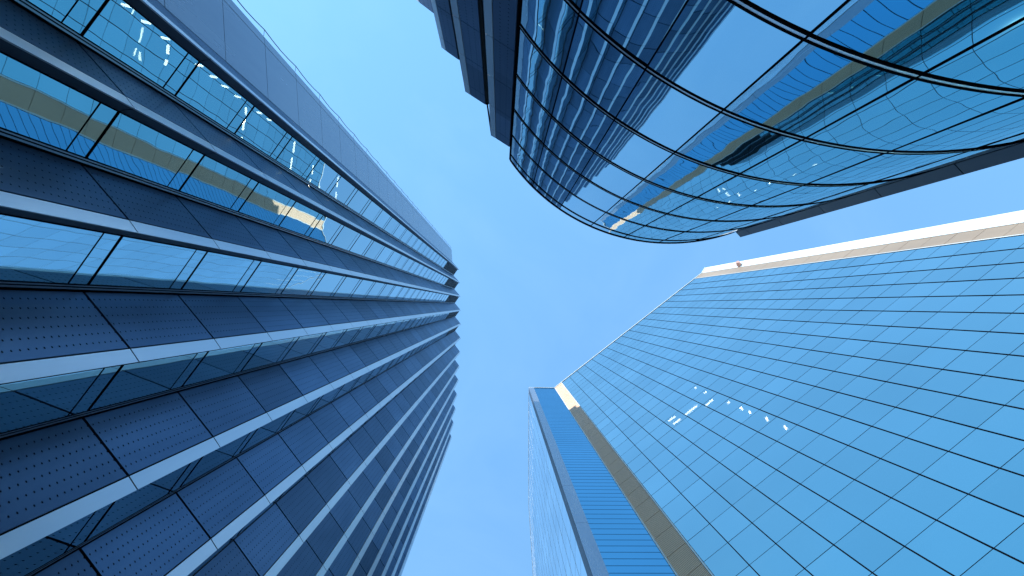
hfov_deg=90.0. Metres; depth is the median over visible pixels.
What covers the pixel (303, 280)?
window
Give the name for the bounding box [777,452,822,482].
window
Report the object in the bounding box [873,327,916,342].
window
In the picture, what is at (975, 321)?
window
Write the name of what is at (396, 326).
window
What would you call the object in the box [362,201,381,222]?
window
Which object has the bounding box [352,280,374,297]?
window
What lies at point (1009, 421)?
window
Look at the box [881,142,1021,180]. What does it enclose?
window
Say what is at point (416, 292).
window
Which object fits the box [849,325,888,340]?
window
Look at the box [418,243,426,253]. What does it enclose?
window
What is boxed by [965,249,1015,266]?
window
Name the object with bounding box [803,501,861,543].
window
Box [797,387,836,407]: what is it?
window
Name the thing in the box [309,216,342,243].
window
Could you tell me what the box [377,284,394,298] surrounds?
window
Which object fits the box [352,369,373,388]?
window
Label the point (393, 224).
window
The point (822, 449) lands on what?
window
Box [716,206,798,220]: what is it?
window
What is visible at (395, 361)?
window
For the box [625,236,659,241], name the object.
window
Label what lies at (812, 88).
window
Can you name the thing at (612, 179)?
window
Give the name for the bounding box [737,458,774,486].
window
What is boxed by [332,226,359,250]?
window
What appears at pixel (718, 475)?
window
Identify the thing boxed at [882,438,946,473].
window
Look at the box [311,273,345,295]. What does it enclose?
window
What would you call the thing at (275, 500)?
window
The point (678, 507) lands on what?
window
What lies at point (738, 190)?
window
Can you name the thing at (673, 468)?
window
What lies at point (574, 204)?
window
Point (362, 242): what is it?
window
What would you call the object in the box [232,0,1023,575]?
sky
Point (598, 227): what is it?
window
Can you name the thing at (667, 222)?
window
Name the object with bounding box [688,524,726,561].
window
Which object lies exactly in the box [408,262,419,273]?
window
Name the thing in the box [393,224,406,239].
window
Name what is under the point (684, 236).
window
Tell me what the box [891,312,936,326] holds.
window
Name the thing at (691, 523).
window
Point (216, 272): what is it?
window
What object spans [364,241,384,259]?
window
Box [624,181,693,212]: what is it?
window
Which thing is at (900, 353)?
window
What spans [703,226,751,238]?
window
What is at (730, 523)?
window
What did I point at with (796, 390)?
window
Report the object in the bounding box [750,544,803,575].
window
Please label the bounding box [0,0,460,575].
office tower
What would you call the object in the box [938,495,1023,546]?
window
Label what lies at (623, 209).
window
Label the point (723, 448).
window
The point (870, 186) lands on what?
window
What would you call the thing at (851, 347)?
window
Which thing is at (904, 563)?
window
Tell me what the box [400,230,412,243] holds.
window
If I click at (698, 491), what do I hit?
window
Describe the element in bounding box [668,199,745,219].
window
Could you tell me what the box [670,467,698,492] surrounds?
window
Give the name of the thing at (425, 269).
window
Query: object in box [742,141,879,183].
window
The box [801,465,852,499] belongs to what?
window
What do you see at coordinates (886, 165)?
window
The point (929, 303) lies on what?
window
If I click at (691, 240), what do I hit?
window
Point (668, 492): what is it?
window
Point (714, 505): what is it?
window
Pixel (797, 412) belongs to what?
window
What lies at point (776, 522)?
window
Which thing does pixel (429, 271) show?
window
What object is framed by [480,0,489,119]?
window
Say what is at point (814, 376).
window
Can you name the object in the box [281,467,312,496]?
window
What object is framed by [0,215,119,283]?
window
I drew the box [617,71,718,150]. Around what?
window
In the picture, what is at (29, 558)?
window
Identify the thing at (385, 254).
window
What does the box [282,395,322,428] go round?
window
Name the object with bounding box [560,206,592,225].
window
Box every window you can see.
[0,53,116,156]
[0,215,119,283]
[0,366,120,432]
[0,502,112,575]
[28,0,104,32]
[84,0,197,93]
[87,458,200,539]
[88,113,202,189]
[90,352,206,409]
[91,237,205,288]
[177,63,252,132]
[181,156,257,210]
[182,429,256,485]
[183,252,260,291]
[184,343,260,385]
[187,530,240,575]
[236,107,291,158]
[239,183,294,225]
[240,492,283,532]
[241,262,297,293]
[242,337,298,370]
[242,410,294,450]
[277,137,318,178]
[280,202,322,235]
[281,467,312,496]
[282,269,324,294]
[282,333,325,360]
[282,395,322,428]
[306,160,340,193]
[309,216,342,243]
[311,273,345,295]
[312,329,346,352]
[312,385,343,411]
[312,447,335,468]
[329,177,356,204]
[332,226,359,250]
[334,277,361,296]
[335,327,362,346]
[335,376,360,397]
[347,190,370,214]
[350,235,372,255]
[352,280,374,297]
[352,325,375,342]
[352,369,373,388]
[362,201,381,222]
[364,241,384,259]
[366,282,385,298]
[366,364,384,380]
[367,323,386,338]
[374,210,391,228]
[376,247,393,263]
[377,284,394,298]
[378,322,395,335]
[378,360,392,373]
[384,218,399,234]
[386,251,401,266]
[388,286,402,298]
[389,320,403,332]
[389,356,400,367]
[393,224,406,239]
[395,255,408,268]
[396,256,448,395]
[396,287,409,299]
[396,352,408,363]
[397,319,410,330]
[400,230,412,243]
[402,259,414,271]
[403,288,415,299]
[403,318,415,329]
[404,348,414,358]
[407,235,417,246]
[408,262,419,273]
[410,290,420,299]
[410,317,421,327]
[412,239,422,250]
[414,264,424,274]
[415,290,425,300]
[416,317,425,325]
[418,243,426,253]
[419,267,428,276]
[420,291,428,300]
[422,246,430,255]
[424,269,431,277]
[424,292,432,300]
[426,249,433,258]
[427,271,434,279]
[428,293,436,300]
[430,252,436,260]
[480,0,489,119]
[511,137,536,180]
[511,157,532,184]
[512,112,542,163]
[514,77,549,142]
[517,29,560,113]
[520,0,577,72]
[533,184,560,207]
[534,167,568,203]
[539,147,578,190]
[544,119,592,173]
[552,79,612,150]
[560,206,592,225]
[562,238,1023,575]
[563,17,643,116]
[563,193,603,221]
[571,0,581,7]
[571,177,619,211]
[581,0,685,64]
[581,154,641,197]
[592,224,625,236]
[595,121,670,177]
[595,213,642,233]
[608,200,664,224]
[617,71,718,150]
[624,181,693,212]
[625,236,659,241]
[630,226,682,239]
[646,154,733,196]
[647,215,708,230]
[648,0,800,108]
[652,482,679,507]
[661,240,695,242]
[662,494,693,523]
[667,232,719,239]
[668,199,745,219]
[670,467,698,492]
[674,508,708,540]
[677,114,798,172]
[682,479,713,506]
[687,221,753,231]
[688,453,718,477]
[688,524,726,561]
[695,491,730,522]
[699,176,799,204]
[701,463,734,489]
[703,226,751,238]
[704,543,747,575]
[706,438,737,461]
[710,506,750,541]
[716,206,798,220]
[716,475,752,504]
[720,448,754,472]
[724,424,756,445]
[725,42,910,136]
[728,524,774,563]
[731,214,790,229]
[733,488,775,521]
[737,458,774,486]
[740,432,775,456]
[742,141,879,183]
[742,410,775,430]
[747,0,845,32]
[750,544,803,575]
[753,504,800,542]
[754,185,862,205]
[755,470,798,502]
[757,442,797,468]
[759,417,795,439]
[761,396,794,415]
[764,199,838,218]
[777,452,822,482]
[777,485,826,521]
[777,523,831,567]
[778,382,814,400]
[778,402,815,423]
[778,425,819,450]
[796,367,832,385]
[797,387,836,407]
[798,409,840,433]
[800,435,846,463]
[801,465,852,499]
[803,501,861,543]
[806,545,870,575]
[808,80,1023,150]
[810,152,963,184]
[810,177,908,203]
[812,0,1023,72]
[814,353,851,370]
[816,372,856,391]
[819,393,863,415]
[822,417,870,444]
[825,446,878,478]
[829,480,889,519]
[831,339,870,355]
[835,357,876,375]
[835,522,903,571]
[839,376,884,398]
[844,400,894,424]
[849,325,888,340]
[850,427,904,457]
[854,342,896,358]
[856,459,918,496]
[859,360,906,380]
[864,498,934,544]
[865,382,917,406]
[866,311,906,325]
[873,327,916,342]
[873,408,930,436]
[873,547,951,575]
[879,344,927,363]
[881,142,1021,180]
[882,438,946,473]
[884,297,925,310]
[888,365,940,387]
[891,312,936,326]
[892,475,966,518]
[894,100,1023,151]
[897,389,956,415]
[900,328,949,345]
[901,282,944,296]
[906,521,991,575]
[908,417,974,450]
[909,347,963,368]
[910,296,956,310]
[920,312,970,328]
[920,370,981,394]
[922,452,998,492]
[926,21,1023,89]
[929,281,975,295]
[931,330,987,349]
[934,397,1002,426]
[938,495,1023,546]
[940,296,991,311]
[944,351,1006,374]
[948,265,995,280]
[950,429,1023,466]
[953,313,1010,330]
[959,376,1023,404]
[960,279,1012,294]
[961,549,1023,575]
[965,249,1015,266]
[967,332,1023,353]
[970,469,1023,514]
[974,295,1023,312]
[978,406,1023,439]
[979,263,1023,279]
[984,235,1023,251]
[985,134,1023,146]
[985,355,1023,379]
[991,313,1023,332]
[995,524,1023,561]
[1001,449,1023,474]
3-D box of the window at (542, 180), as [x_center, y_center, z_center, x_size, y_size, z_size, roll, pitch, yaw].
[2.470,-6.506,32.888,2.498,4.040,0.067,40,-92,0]
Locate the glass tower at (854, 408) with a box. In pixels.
[528,210,1023,575]
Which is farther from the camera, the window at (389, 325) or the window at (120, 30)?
the window at (389, 325)
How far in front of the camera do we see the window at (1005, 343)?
46.24 m
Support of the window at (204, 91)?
in the office tower at (230, 338)
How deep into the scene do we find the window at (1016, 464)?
35.10 m
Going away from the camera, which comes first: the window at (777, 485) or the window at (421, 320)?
the window at (777, 485)
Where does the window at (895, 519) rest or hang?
in the glass tower at (854, 408)
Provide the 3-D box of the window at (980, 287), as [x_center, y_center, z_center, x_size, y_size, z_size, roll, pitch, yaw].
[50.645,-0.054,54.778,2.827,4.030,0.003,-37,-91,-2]
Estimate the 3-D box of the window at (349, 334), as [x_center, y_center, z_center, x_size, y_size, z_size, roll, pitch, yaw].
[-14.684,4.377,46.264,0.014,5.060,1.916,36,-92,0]
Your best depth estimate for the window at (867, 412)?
49.81 m
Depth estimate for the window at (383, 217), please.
62.08 m
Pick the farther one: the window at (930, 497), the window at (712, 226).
the window at (930, 497)
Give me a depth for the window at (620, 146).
20.58 m
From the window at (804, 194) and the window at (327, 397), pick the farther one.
the window at (327, 397)
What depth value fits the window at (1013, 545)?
30.74 m
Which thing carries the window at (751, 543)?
in the glass tower at (854, 408)
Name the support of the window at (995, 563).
in the glass tower at (854, 408)
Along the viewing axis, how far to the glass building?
15.42 m
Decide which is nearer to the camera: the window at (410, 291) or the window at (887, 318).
the window at (887, 318)
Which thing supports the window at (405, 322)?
in the office tower at (230, 338)
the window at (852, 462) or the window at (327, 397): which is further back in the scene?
the window at (852, 462)
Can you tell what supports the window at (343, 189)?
in the office tower at (230, 338)
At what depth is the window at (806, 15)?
10.16 m
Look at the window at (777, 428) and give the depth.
57.80 m
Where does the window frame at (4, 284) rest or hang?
in the office tower at (230, 338)
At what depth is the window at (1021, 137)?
14.32 m
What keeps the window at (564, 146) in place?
in the glass building
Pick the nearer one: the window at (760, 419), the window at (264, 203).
the window at (264, 203)
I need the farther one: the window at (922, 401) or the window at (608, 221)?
the window at (922, 401)
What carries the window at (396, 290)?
in the office tower at (230, 338)
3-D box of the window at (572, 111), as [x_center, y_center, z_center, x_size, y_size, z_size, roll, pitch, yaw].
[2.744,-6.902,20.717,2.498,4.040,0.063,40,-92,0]
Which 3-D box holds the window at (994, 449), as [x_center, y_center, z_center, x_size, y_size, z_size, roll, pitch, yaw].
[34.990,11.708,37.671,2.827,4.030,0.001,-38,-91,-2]
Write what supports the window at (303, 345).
in the office tower at (230, 338)
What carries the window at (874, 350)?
in the glass tower at (854, 408)
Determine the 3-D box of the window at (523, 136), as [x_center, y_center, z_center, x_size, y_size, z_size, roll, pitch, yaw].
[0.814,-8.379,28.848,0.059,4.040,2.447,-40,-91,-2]
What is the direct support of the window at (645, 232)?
in the glass building
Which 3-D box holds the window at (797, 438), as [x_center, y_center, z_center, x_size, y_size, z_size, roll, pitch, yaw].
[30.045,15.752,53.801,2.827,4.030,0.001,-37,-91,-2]
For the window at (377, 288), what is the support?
in the office tower at (230, 338)
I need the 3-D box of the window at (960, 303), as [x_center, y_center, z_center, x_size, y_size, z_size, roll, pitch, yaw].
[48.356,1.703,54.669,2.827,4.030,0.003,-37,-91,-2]
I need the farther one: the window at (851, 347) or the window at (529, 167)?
the window at (851, 347)
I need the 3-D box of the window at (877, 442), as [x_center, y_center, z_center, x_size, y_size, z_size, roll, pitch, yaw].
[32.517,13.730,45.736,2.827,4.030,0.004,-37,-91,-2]
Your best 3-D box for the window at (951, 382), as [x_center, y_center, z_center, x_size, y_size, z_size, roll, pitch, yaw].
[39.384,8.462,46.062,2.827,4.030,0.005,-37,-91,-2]
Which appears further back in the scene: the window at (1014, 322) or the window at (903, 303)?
the window at (903, 303)
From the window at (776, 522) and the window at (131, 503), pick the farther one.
the window at (776, 522)
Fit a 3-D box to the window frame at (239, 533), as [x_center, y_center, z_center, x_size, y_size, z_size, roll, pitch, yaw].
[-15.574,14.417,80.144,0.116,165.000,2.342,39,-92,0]
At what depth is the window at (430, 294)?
98.26 m
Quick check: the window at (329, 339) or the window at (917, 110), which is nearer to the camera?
the window at (917, 110)
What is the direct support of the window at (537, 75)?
in the glass building
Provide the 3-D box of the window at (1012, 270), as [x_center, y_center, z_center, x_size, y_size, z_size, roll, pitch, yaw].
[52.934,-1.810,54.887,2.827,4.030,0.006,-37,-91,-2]
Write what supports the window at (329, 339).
in the office tower at (230, 338)
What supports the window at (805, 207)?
in the glass building
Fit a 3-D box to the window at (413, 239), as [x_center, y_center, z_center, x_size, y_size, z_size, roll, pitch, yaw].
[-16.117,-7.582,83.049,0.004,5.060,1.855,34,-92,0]
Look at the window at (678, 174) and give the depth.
20.59 m
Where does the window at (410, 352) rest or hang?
in the office tower at (230, 338)
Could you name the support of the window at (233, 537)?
in the office tower at (230, 338)
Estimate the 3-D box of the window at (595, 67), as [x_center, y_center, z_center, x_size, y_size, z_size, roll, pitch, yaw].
[2.836,-7.034,16.660,2.498,4.040,0.065,40,-92,0]
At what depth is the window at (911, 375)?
50.03 m
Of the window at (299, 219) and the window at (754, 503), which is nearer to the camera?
the window at (299, 219)
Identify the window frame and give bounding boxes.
[0,51,456,288]
[0,213,455,302]
[0,311,457,439]
[10,0,454,275]
[24,331,453,575]
[192,348,450,575]
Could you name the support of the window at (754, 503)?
in the glass tower at (854, 408)
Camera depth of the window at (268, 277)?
30.48 m
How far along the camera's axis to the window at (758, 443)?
57.69 m
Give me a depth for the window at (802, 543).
41.07 m
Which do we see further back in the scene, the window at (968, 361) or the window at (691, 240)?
the window at (968, 361)
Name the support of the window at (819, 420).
in the glass tower at (854, 408)
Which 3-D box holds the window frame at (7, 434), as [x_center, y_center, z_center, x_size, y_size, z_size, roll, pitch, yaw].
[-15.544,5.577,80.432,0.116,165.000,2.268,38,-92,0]
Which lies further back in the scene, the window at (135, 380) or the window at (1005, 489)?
the window at (1005, 489)
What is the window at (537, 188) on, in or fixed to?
in the glass building
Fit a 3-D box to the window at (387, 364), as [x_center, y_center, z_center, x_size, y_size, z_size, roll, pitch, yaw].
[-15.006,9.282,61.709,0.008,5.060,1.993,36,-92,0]
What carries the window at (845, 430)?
in the glass tower at (854, 408)
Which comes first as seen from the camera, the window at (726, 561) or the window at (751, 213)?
the window at (751, 213)
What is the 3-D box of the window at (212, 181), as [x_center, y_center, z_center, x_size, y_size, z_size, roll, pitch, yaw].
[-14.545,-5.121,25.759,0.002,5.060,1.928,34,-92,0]
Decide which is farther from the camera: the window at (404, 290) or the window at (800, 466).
the window at (404, 290)
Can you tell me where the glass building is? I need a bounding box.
[417,0,1023,243]
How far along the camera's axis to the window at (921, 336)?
54.34 m
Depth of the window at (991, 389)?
41.89 m
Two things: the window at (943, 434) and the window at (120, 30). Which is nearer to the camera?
the window at (120, 30)
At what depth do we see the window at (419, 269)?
87.97 m
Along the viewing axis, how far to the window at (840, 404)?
53.92 m
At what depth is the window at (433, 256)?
108.87 m
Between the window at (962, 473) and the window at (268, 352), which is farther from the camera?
the window at (962, 473)
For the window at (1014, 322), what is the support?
in the glass tower at (854, 408)
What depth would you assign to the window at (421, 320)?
87.53 m
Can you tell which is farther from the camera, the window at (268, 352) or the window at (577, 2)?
the window at (268, 352)
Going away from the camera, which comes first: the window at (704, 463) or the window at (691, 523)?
the window at (691, 523)
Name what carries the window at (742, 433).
in the glass tower at (854, 408)
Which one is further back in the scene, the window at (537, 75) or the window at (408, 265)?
the window at (408, 265)
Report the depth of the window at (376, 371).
56.23 m
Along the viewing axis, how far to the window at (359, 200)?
51.64 m
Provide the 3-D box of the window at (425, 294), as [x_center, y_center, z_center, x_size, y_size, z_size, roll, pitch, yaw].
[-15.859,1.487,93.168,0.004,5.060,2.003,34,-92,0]
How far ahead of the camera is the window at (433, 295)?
103.63 m
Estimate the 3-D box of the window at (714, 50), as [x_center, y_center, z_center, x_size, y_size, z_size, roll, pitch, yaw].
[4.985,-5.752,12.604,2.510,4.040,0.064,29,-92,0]
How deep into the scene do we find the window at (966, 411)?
41.72 m
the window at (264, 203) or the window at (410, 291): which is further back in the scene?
the window at (410, 291)
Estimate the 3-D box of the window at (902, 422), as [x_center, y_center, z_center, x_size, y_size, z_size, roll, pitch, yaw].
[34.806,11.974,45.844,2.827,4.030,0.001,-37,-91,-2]
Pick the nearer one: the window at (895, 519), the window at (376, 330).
the window at (895, 519)
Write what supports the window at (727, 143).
in the glass building
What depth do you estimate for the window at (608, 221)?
32.86 m
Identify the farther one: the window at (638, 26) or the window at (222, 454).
the window at (222, 454)
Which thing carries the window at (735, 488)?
in the glass tower at (854, 408)
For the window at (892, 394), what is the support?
in the glass tower at (854, 408)
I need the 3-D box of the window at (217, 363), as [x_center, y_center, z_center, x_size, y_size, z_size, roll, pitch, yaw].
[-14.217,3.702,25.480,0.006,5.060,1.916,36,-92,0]
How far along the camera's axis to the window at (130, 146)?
20.07 m
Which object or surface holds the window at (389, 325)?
in the office tower at (230, 338)
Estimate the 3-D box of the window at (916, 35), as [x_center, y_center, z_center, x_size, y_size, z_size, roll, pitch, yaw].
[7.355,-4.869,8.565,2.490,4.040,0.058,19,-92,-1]
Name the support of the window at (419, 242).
in the office tower at (230, 338)
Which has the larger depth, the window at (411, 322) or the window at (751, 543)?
the window at (411, 322)
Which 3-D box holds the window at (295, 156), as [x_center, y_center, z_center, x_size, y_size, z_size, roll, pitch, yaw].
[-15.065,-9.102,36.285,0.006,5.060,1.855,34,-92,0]
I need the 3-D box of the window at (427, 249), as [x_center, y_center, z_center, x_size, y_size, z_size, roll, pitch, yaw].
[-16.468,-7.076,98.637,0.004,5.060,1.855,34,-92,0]
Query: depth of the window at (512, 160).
35.70 m
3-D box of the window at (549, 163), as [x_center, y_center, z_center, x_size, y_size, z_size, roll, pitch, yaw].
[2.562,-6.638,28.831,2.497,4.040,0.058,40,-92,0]
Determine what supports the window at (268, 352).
in the office tower at (230, 338)
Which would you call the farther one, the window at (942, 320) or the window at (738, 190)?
the window at (942, 320)
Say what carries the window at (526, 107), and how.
in the glass building
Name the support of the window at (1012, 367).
in the glass tower at (854, 408)
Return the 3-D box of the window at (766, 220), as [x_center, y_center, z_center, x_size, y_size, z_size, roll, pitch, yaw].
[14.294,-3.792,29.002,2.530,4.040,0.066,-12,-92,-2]
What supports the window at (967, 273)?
in the glass tower at (854, 408)
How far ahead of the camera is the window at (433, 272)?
103.49 m
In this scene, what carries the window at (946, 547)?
in the glass tower at (854, 408)
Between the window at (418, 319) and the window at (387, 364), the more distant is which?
the window at (418, 319)
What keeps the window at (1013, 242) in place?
in the glass tower at (854, 408)
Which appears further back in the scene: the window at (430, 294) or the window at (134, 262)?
the window at (430, 294)
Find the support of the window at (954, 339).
in the glass tower at (854, 408)
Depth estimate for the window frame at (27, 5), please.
23.09 m
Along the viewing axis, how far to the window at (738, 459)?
57.58 m
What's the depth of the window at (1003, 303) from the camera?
50.60 m
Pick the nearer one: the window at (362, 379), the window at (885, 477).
the window at (885, 477)
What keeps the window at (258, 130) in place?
in the office tower at (230, 338)
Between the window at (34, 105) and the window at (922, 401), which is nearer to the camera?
the window at (34, 105)
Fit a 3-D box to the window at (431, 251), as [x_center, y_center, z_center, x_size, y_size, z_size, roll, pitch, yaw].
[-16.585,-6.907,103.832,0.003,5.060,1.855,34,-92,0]
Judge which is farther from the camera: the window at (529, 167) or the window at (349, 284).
the window at (349, 284)
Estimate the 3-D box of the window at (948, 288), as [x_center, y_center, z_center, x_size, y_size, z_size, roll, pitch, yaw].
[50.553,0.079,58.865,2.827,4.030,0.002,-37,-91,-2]
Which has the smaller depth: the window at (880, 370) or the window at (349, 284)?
the window at (349, 284)
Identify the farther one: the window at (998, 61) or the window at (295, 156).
the window at (295, 156)
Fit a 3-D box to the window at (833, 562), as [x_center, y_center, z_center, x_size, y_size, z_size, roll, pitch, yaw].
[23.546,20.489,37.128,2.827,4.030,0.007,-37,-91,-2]
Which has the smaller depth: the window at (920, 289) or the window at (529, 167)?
the window at (529, 167)
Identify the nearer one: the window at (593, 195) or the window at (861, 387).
the window at (593, 195)
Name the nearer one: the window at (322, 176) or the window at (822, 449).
the window at (322, 176)
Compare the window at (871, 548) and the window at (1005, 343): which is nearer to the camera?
the window at (871, 548)
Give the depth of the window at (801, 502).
45.27 m
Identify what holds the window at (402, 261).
in the office tower at (230, 338)
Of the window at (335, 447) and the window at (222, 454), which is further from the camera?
the window at (335, 447)
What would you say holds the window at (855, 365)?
in the glass tower at (854, 408)
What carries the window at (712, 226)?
in the glass building
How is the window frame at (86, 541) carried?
in the office tower at (230, 338)
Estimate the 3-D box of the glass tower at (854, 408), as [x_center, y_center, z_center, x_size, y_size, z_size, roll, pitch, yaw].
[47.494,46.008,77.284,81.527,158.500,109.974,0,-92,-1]
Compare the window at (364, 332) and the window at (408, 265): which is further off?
the window at (408, 265)
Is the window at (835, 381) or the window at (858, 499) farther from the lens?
the window at (835, 381)
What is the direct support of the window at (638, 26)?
in the glass building
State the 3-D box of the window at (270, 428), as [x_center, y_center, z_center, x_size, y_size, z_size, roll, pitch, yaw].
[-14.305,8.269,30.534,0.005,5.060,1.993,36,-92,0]
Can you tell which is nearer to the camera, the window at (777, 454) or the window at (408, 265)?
the window at (777, 454)
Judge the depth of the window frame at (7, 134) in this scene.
21.20 m
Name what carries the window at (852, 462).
in the glass tower at (854, 408)
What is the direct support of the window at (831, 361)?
in the glass tower at (854, 408)
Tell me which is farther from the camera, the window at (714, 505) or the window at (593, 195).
the window at (714, 505)
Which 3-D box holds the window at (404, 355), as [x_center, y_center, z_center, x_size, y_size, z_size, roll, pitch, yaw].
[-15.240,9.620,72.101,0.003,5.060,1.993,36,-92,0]
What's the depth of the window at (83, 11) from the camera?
17.41 m
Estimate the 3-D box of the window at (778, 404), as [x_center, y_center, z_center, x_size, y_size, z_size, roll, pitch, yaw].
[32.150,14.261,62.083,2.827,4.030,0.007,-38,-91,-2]
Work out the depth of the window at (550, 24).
16.95 m
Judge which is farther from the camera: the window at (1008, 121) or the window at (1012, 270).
the window at (1012, 270)
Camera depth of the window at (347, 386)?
45.93 m
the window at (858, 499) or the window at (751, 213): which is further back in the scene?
the window at (858, 499)
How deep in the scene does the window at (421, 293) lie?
87.98 m
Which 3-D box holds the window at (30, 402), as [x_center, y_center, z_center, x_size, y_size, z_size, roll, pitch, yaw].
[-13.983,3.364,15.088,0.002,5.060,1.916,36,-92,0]
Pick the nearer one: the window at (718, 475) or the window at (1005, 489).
the window at (1005, 489)
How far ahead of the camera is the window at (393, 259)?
67.17 m
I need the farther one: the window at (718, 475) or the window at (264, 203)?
the window at (718, 475)
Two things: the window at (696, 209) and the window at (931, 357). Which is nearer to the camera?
the window at (696, 209)

